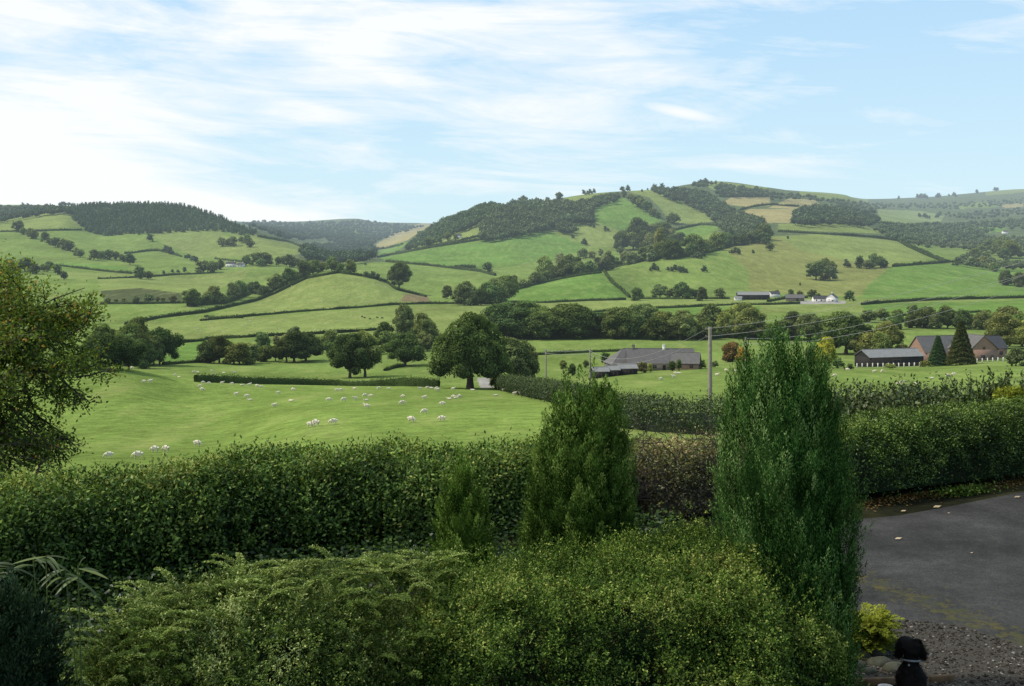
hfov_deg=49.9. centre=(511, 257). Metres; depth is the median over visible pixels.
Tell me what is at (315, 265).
broadleaf tree
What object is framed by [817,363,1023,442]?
shrubby hedge
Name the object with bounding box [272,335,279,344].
broadleaf tree
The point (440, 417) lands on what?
sheep
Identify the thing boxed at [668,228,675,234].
broadleaf tree
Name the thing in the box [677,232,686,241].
broadleaf tree
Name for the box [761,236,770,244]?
broadleaf tree
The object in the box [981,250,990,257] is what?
broadleaf tree
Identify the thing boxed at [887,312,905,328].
broadleaf tree
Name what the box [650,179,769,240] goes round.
summit wood
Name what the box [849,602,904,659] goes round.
dwarf conifer
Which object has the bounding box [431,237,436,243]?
broadleaf tree
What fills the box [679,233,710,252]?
broadleaf tree
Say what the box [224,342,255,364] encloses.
broadleaf tree
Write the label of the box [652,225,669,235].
broadleaf tree
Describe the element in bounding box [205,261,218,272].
broadleaf tree
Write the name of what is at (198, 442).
sheep
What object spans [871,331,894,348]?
broadleaf tree
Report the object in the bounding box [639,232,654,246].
broadleaf tree
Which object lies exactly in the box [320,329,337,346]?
broadleaf tree
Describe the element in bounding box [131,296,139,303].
broadleaf tree
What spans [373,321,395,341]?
broadleaf tree
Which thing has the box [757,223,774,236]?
broadleaf tree
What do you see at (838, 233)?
hedgerow
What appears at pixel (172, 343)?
broadleaf tree
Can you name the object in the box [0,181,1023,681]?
terrain
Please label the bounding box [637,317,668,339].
broadleaf tree
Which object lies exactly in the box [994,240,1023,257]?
broadleaf tree
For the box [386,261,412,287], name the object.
broadleaf tree
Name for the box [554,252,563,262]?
broadleaf tree
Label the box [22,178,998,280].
distant trees
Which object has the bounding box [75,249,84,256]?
broadleaf tree
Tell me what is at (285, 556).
ground ivy
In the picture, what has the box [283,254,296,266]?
broadleaf tree
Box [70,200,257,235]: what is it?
conifer plantation
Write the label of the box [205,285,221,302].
broadleaf tree
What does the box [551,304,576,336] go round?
broadleaf tree
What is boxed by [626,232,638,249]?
broadleaf tree
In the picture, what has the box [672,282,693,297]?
broadleaf tree
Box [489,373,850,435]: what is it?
lane hedge
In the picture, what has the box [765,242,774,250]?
broadleaf tree
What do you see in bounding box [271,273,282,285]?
broadleaf tree
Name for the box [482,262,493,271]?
broadleaf tree
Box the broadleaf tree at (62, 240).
[57,238,67,249]
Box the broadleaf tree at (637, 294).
[630,287,644,300]
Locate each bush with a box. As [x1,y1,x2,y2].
[559,360,566,368]
[568,363,576,375]
[582,360,588,367]
[601,352,609,362]
[637,361,646,372]
[647,363,652,371]
[666,361,675,370]
[676,359,682,369]
[699,360,705,368]
[712,360,718,366]
[832,357,845,367]
[846,363,853,368]
[884,363,895,367]
[920,360,930,366]
[992,384,1023,400]
[1004,346,1023,365]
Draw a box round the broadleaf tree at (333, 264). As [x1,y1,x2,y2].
[328,260,339,270]
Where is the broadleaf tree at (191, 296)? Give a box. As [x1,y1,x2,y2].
[180,288,201,306]
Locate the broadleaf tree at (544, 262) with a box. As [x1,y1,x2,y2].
[534,255,552,275]
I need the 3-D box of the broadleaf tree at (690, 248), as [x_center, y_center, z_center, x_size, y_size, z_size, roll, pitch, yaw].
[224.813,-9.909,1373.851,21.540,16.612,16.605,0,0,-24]
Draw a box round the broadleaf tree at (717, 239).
[708,231,726,248]
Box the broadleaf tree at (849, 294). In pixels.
[844,290,855,300]
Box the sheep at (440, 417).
[437,415,445,420]
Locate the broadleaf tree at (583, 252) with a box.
[577,248,588,257]
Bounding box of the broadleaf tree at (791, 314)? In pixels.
[783,310,800,335]
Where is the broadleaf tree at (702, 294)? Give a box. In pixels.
[696,287,708,300]
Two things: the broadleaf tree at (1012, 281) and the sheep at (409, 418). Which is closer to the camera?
the sheep at (409, 418)
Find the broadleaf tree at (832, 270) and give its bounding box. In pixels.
[824,265,837,279]
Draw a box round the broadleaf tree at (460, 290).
[450,281,474,304]
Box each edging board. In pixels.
[850,676,896,685]
[929,674,954,682]
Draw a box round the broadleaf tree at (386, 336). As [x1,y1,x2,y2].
[376,330,393,352]
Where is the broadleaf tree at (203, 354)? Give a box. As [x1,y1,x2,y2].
[195,339,216,362]
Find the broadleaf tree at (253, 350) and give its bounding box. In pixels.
[247,342,259,362]
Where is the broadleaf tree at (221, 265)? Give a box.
[216,259,224,269]
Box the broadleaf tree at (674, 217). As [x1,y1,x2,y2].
[665,212,680,223]
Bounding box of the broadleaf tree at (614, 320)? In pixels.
[600,307,637,338]
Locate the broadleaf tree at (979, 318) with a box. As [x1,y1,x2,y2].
[971,311,988,329]
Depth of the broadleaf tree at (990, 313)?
613.74 m
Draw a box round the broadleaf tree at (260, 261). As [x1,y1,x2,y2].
[255,258,265,265]
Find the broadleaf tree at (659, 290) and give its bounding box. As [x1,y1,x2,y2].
[650,284,667,296]
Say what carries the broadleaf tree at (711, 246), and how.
on the terrain
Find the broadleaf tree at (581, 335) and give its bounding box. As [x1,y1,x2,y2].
[571,325,592,338]
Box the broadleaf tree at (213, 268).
[209,261,218,271]
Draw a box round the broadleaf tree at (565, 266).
[555,255,574,275]
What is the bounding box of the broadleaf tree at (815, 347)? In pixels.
[803,345,816,364]
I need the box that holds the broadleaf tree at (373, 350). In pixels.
[355,330,381,376]
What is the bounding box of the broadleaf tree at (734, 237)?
[731,234,738,245]
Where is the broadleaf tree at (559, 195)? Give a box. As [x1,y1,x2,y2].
[555,192,563,199]
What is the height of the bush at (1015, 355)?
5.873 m
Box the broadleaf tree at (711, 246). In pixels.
[704,239,714,250]
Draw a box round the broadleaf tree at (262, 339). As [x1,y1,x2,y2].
[254,331,271,347]
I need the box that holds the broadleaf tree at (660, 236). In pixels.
[653,227,667,248]
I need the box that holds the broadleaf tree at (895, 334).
[873,320,904,347]
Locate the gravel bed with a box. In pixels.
[852,620,1023,685]
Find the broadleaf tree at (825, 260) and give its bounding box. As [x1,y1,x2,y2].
[821,257,829,265]
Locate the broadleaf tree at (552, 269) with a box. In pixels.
[548,264,557,277]
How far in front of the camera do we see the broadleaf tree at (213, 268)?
1407.47 m
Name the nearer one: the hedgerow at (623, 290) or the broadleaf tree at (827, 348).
the broadleaf tree at (827, 348)
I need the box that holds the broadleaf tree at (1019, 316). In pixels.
[1010,312,1023,346]
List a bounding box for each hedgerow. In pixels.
[0,228,82,231]
[59,263,131,273]
[97,275,143,278]
[100,300,180,303]
[124,248,181,256]
[124,269,364,324]
[151,271,213,276]
[162,359,202,364]
[183,338,205,342]
[186,273,304,306]
[193,372,439,386]
[200,301,498,320]
[204,314,242,318]
[205,327,377,339]
[214,257,241,261]
[257,234,299,245]
[365,273,426,296]
[377,235,511,257]
[377,243,403,249]
[383,362,404,370]
[385,258,496,275]
[412,234,478,249]
[455,263,475,267]
[503,330,760,339]
[512,297,626,302]
[519,241,760,287]
[520,271,601,288]
[536,348,620,354]
[590,301,799,312]
[603,269,630,297]
[641,296,729,298]
[674,222,715,229]
[719,194,768,196]
[738,202,799,210]
[766,294,807,301]
[778,229,896,240]
[860,295,1023,304]
[876,309,989,317]
[878,221,939,224]
[892,259,949,266]
[897,237,944,260]
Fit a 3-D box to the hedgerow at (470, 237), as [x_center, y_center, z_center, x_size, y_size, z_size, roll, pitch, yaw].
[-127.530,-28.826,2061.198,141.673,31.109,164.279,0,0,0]
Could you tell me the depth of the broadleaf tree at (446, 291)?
1035.54 m
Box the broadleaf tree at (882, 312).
[873,307,889,320]
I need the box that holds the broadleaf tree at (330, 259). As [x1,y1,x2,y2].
[325,256,335,270]
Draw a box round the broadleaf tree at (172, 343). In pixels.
[147,326,185,364]
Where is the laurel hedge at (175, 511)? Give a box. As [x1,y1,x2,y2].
[0,424,631,599]
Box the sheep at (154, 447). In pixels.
[149,445,158,452]
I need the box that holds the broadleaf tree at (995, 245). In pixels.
[989,239,1002,255]
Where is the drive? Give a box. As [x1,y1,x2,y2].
[839,491,1023,645]
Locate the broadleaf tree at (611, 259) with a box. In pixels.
[604,252,615,269]
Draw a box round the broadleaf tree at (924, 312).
[912,306,935,327]
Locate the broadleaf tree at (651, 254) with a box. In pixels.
[646,249,656,261]
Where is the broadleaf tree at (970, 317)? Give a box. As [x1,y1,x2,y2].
[965,313,974,324]
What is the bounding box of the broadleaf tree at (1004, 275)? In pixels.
[998,270,1011,284]
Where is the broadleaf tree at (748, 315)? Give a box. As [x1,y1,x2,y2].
[732,307,768,335]
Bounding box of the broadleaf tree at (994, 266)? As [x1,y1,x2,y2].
[989,262,998,271]
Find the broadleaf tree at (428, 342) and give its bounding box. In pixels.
[422,334,433,350]
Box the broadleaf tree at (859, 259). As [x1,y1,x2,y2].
[854,255,863,267]
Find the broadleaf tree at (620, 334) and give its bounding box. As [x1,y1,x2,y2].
[611,329,628,337]
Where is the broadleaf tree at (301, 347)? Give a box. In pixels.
[276,330,317,361]
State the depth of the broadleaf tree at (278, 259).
1514.41 m
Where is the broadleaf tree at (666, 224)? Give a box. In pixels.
[655,221,674,228]
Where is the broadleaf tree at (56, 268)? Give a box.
[53,263,61,274]
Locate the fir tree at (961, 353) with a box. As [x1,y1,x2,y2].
[945,321,976,365]
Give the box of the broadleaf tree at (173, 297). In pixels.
[168,294,177,302]
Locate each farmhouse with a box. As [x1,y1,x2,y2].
[626,344,693,370]
[826,292,838,301]
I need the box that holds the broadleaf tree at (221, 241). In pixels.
[216,237,225,245]
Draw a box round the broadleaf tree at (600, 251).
[598,248,603,255]
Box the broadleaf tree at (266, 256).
[259,252,273,265]
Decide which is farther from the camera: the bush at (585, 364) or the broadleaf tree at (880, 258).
the broadleaf tree at (880, 258)
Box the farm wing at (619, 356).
[603,348,626,365]
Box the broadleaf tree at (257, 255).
[249,252,260,264]
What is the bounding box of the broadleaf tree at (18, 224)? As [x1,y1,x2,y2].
[10,220,24,231]
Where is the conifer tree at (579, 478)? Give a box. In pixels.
[515,357,646,610]
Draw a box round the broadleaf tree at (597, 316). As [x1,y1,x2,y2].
[588,312,607,335]
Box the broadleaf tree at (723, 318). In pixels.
[715,311,733,331]
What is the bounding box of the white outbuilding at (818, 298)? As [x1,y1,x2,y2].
[811,296,826,301]
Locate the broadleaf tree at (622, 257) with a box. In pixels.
[620,250,627,261]
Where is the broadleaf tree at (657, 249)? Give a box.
[653,242,664,255]
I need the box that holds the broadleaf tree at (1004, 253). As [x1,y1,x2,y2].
[996,247,1010,260]
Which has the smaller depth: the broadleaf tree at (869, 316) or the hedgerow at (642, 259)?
the broadleaf tree at (869, 316)
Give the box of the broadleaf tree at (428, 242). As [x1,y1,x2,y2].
[422,238,432,246]
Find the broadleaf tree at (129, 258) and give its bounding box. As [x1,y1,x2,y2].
[124,253,136,264]
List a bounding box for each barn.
[736,291,769,299]
[853,348,924,366]
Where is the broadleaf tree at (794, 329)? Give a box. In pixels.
[780,315,799,336]
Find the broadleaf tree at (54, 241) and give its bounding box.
[50,237,60,247]
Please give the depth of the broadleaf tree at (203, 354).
448.83 m
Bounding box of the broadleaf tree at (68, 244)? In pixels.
[61,240,74,250]
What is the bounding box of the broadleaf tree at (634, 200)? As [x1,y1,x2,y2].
[631,195,645,206]
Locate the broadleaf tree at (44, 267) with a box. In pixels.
[39,264,49,271]
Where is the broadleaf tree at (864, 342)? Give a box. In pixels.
[853,332,873,352]
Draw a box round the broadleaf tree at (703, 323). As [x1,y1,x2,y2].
[694,317,717,339]
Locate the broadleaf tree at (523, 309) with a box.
[503,300,551,334]
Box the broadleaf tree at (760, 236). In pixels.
[754,232,770,243]
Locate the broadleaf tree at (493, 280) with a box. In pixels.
[489,277,507,299]
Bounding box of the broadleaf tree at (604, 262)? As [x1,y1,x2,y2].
[593,254,612,270]
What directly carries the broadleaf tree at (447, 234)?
on the terrain
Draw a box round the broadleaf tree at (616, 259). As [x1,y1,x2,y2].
[614,257,619,265]
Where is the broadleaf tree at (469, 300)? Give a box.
[463,286,477,304]
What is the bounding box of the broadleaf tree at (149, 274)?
[144,271,154,278]
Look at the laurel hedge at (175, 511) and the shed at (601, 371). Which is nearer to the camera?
the laurel hedge at (175, 511)
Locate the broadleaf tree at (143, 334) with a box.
[114,324,151,342]
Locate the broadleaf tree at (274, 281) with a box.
[266,275,281,288]
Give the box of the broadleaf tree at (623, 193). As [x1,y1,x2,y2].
[620,189,626,196]
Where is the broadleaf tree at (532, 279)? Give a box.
[528,274,535,282]
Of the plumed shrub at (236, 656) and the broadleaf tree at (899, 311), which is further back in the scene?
the broadleaf tree at (899, 311)
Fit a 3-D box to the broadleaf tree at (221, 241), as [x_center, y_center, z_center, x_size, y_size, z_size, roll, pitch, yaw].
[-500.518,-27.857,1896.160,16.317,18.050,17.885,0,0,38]
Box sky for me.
[0,0,1023,222]
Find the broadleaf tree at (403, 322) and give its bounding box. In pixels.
[392,304,415,333]
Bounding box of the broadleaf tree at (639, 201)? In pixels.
[636,196,645,208]
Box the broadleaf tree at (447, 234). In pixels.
[443,231,451,240]
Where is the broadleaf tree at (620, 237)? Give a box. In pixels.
[613,230,627,249]
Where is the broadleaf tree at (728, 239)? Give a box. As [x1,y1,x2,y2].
[723,232,732,247]
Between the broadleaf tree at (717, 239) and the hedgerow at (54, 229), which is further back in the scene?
the hedgerow at (54, 229)
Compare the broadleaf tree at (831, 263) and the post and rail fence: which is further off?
the broadleaf tree at (831, 263)
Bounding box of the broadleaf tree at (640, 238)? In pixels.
[634,230,653,247]
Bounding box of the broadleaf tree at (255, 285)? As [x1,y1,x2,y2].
[248,281,260,289]
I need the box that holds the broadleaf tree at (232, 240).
[226,236,238,245]
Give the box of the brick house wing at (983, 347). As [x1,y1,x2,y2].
[947,333,999,359]
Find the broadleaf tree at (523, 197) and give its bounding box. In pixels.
[518,195,527,199]
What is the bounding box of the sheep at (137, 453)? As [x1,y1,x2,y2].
[131,450,143,458]
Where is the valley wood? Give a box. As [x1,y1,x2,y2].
[769,190,1023,247]
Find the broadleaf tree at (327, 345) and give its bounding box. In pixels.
[322,341,333,350]
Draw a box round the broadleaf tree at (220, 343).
[205,335,230,362]
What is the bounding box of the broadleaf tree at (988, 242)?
[980,238,995,250]
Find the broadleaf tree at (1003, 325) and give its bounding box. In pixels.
[984,312,1022,344]
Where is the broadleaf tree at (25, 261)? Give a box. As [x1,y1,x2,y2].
[17,257,32,270]
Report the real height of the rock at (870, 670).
0.083 m
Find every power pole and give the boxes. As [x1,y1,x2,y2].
[544,349,546,378]
[589,349,590,384]
[705,327,711,410]
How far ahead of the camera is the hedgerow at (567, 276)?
1220.16 m
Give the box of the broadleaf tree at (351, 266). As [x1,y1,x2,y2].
[345,259,356,271]
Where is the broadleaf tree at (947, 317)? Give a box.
[936,305,956,328]
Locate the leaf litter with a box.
[853,478,1023,511]
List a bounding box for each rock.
[854,660,864,668]
[855,649,870,657]
[861,667,875,673]
[867,656,891,666]
[869,648,887,655]
[883,661,900,672]
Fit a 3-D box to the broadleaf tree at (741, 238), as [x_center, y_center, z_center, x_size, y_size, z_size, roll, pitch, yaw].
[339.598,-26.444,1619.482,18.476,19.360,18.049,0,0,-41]
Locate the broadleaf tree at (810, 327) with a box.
[793,312,822,340]
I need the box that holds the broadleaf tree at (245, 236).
[242,234,252,243]
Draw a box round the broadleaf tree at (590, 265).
[585,260,595,271]
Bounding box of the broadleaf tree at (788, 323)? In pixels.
[773,319,798,339]
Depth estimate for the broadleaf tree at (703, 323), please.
564.08 m
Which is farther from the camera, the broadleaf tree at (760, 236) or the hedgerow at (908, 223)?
the hedgerow at (908, 223)
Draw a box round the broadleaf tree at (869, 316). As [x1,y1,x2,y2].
[860,309,878,321]
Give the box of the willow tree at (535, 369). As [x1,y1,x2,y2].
[529,345,539,376]
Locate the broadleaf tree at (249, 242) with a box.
[243,238,255,246]
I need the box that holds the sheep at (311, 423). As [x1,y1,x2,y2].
[306,421,314,426]
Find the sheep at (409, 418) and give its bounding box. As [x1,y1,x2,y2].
[407,416,415,422]
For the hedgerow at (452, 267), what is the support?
on the terrain
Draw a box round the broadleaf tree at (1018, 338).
[1009,320,1023,344]
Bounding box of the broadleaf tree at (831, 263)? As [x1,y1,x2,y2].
[825,261,837,266]
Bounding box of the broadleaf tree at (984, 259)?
[975,256,990,267]
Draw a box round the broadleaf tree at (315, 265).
[309,259,324,273]
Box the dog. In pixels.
[893,635,927,685]
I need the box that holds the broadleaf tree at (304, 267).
[296,260,313,275]
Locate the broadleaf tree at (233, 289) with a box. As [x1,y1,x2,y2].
[225,282,241,298]
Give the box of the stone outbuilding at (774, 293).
[769,291,779,296]
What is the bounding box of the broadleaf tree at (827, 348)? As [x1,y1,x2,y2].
[815,336,838,367]
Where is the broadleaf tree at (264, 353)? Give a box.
[256,345,271,361]
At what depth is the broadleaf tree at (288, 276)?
1096.32 m
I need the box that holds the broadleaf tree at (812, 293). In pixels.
[807,289,816,296]
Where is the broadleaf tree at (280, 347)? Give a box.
[269,338,295,362]
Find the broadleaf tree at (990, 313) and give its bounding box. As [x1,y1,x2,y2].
[980,310,993,318]
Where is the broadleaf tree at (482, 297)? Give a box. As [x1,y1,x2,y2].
[472,288,489,305]
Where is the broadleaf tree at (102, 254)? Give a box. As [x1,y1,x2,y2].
[98,251,105,258]
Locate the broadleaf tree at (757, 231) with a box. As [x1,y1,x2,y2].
[753,229,766,239]
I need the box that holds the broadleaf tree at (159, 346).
[147,335,165,365]
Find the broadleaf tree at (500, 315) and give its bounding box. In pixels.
[480,301,524,336]
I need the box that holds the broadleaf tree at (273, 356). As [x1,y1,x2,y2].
[270,344,282,360]
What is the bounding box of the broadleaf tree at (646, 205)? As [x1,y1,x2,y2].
[640,199,653,211]
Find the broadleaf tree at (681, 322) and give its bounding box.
[666,310,697,339]
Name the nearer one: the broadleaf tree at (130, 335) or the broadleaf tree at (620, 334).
the broadleaf tree at (130, 335)
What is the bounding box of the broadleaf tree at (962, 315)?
[951,309,971,329]
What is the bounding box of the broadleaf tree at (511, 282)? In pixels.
[497,275,519,297]
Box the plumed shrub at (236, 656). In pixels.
[56,544,470,685]
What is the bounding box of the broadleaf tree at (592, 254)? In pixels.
[587,251,596,258]
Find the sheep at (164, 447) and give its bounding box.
[161,445,169,451]
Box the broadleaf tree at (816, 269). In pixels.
[805,260,828,279]
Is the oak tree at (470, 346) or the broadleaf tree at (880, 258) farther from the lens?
the broadleaf tree at (880, 258)
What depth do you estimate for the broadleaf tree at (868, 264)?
1382.18 m
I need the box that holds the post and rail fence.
[856,357,1023,367]
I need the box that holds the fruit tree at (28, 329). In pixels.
[0,239,127,507]
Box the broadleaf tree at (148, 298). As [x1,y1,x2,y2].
[143,294,154,301]
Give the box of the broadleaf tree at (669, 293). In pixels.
[665,288,674,296]
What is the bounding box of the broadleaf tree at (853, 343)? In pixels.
[846,330,860,353]
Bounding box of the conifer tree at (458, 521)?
[424,442,497,617]
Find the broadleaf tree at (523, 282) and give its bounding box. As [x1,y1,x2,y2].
[519,279,526,287]
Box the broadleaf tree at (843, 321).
[818,310,873,353]
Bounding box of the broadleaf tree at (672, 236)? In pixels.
[666,234,679,241]
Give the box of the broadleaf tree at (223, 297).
[216,293,227,302]
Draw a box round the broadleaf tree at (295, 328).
[286,326,299,334]
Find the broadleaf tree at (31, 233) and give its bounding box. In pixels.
[25,228,38,238]
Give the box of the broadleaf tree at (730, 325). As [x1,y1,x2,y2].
[722,320,737,335]
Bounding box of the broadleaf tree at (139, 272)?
[132,265,146,278]
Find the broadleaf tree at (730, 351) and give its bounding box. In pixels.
[721,341,738,361]
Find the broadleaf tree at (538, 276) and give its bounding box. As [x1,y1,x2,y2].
[530,272,541,281]
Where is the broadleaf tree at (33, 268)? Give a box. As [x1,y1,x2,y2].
[29,264,40,273]
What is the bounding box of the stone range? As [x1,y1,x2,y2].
[785,294,804,300]
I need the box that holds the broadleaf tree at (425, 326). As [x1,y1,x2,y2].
[411,312,439,347]
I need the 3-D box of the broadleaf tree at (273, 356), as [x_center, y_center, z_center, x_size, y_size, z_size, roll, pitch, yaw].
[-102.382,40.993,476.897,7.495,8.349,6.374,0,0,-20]
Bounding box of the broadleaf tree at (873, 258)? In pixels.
[868,253,879,267]
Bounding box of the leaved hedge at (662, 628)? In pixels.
[381,500,854,685]
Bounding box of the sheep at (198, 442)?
[193,440,201,446]
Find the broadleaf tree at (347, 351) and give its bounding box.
[326,332,370,377]
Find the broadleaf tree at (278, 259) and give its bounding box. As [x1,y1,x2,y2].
[275,256,282,265]
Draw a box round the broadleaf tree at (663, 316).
[654,311,673,332]
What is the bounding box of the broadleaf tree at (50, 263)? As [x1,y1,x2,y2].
[45,261,54,269]
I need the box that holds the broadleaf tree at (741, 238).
[736,234,748,245]
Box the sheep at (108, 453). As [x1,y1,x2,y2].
[103,451,113,458]
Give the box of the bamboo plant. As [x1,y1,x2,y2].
[0,554,107,685]
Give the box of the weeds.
[928,481,1007,498]
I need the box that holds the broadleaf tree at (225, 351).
[217,342,236,363]
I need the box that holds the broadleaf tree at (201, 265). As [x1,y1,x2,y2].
[194,260,208,272]
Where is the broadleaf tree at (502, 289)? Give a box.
[493,281,510,302]
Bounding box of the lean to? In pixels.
[734,296,741,300]
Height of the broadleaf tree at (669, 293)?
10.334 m
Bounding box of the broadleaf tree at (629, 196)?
[626,193,633,199]
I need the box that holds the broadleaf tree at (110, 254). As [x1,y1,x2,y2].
[105,249,115,259]
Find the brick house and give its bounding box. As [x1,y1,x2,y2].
[908,335,956,360]
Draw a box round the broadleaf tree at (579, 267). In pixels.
[573,261,585,273]
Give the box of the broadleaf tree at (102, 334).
[77,322,119,368]
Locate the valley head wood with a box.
[242,219,423,262]
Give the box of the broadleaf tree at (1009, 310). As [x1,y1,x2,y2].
[983,305,1022,333]
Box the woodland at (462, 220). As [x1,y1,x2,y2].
[407,201,501,247]
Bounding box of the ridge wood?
[0,201,73,221]
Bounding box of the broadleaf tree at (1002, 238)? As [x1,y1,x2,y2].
[993,236,1007,241]
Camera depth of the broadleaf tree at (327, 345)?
521.80 m
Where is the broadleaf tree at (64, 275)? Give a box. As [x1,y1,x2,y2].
[60,271,67,278]
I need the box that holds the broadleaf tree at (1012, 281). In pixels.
[1008,274,1017,285]
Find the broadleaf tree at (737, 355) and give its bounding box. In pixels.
[736,347,747,361]
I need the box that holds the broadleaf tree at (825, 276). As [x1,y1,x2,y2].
[819,270,830,280]
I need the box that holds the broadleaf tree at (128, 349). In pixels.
[100,334,147,368]
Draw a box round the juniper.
[0,564,84,685]
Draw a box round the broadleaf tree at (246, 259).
[240,254,250,264]
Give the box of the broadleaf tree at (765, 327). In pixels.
[762,324,778,340]
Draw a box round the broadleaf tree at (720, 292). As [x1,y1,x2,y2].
[713,288,726,296]
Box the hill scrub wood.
[921,234,1023,269]
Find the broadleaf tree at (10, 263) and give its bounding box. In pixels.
[3,258,14,269]
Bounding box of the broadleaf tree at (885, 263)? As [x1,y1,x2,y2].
[879,259,888,267]
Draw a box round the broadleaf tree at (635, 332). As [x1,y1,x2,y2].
[625,314,646,336]
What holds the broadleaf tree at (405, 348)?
on the terrain
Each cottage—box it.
[226,261,235,266]
[237,262,244,266]
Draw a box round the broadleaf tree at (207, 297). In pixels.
[201,291,213,304]
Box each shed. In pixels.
[591,366,609,377]
[606,365,620,376]
[617,363,638,374]
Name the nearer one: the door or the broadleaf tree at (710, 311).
the door
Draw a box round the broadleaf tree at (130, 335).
[120,333,144,369]
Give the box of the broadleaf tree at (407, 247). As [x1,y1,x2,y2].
[404,244,411,249]
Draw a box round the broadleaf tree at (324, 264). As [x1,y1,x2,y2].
[320,262,325,271]
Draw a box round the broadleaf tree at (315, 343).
[301,332,325,360]
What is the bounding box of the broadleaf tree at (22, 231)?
[19,228,25,234]
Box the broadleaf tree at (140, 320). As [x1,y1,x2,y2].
[123,316,148,332]
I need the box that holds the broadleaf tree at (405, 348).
[382,332,427,365]
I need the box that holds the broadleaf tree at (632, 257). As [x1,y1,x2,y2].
[623,251,639,264]
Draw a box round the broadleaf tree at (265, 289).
[257,285,271,294]
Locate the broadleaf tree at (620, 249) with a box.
[616,246,624,252]
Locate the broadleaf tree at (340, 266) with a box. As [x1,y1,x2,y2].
[336,263,345,271]
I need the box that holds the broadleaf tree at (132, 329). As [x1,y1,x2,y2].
[114,321,138,364]
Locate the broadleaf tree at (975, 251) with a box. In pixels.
[970,248,980,255]
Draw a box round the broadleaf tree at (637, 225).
[625,217,648,233]
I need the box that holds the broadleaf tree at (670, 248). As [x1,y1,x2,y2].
[660,239,681,258]
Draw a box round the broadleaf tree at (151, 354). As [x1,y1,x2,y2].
[137,338,158,368]
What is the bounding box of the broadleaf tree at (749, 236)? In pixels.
[745,232,754,243]
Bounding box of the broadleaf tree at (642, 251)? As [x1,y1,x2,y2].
[637,245,653,257]
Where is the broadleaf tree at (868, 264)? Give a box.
[861,260,872,268]
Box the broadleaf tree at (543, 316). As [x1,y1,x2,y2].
[516,306,560,339]
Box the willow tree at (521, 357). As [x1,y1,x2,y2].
[501,336,537,376]
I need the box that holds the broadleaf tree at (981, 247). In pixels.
[977,244,986,250]
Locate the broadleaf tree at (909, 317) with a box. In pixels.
[904,314,913,327]
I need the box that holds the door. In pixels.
[893,359,900,365]
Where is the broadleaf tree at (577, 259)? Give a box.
[573,256,580,263]
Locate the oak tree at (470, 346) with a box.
[426,311,513,388]
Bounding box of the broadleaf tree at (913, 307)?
[906,304,917,315]
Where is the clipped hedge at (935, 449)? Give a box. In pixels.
[823,394,1023,502]
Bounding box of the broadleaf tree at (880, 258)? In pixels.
[878,255,887,267]
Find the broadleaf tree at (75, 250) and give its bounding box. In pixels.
[71,247,79,255]
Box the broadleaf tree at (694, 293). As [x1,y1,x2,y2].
[690,289,697,296]
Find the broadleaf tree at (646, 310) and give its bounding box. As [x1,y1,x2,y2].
[627,303,658,319]
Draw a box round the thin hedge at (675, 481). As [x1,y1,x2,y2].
[621,410,746,521]
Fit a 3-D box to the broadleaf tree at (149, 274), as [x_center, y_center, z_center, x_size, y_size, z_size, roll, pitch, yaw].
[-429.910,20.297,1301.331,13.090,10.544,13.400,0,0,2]
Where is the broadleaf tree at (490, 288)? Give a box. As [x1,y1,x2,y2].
[479,281,499,303]
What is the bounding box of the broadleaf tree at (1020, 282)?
[1014,272,1023,286]
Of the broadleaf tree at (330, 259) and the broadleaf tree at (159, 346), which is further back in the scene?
the broadleaf tree at (330, 259)
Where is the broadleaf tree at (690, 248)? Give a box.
[684,244,699,252]
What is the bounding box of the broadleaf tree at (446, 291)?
[441,285,452,298]
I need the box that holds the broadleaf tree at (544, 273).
[541,270,550,278]
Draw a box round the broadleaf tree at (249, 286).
[247,283,254,292]
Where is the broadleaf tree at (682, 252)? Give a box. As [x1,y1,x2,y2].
[679,247,685,256]
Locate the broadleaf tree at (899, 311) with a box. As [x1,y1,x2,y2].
[890,309,905,318]
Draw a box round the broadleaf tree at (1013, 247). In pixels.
[995,240,1020,257]
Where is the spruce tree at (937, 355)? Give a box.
[927,335,949,365]
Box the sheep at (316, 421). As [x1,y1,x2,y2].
[312,419,319,425]
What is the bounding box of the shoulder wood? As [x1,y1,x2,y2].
[477,192,621,240]
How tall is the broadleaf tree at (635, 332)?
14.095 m
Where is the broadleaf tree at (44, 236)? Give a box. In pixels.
[40,231,49,241]
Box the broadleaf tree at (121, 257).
[118,254,124,261]
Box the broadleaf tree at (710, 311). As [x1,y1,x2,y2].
[694,303,722,321]
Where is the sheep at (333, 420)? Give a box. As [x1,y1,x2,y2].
[328,418,337,424]
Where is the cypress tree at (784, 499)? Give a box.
[705,315,875,685]
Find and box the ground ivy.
[13,502,712,682]
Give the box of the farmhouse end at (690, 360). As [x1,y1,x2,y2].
[670,352,700,369]
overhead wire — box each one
[588,336,706,363]
[589,330,703,358]
[707,262,1021,328]
[715,275,1021,335]
[746,287,1023,343]
[748,275,1023,338]
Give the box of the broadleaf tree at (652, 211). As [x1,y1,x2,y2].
[648,207,656,215]
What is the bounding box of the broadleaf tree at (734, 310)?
[725,302,764,319]
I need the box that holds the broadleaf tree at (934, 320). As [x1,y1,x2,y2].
[927,312,943,328]
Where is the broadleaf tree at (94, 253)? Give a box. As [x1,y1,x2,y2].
[87,249,100,259]
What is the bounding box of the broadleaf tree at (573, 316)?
[548,303,596,338]
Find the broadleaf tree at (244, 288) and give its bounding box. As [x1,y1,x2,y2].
[235,280,251,295]
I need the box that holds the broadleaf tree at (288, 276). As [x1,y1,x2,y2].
[280,268,297,283]

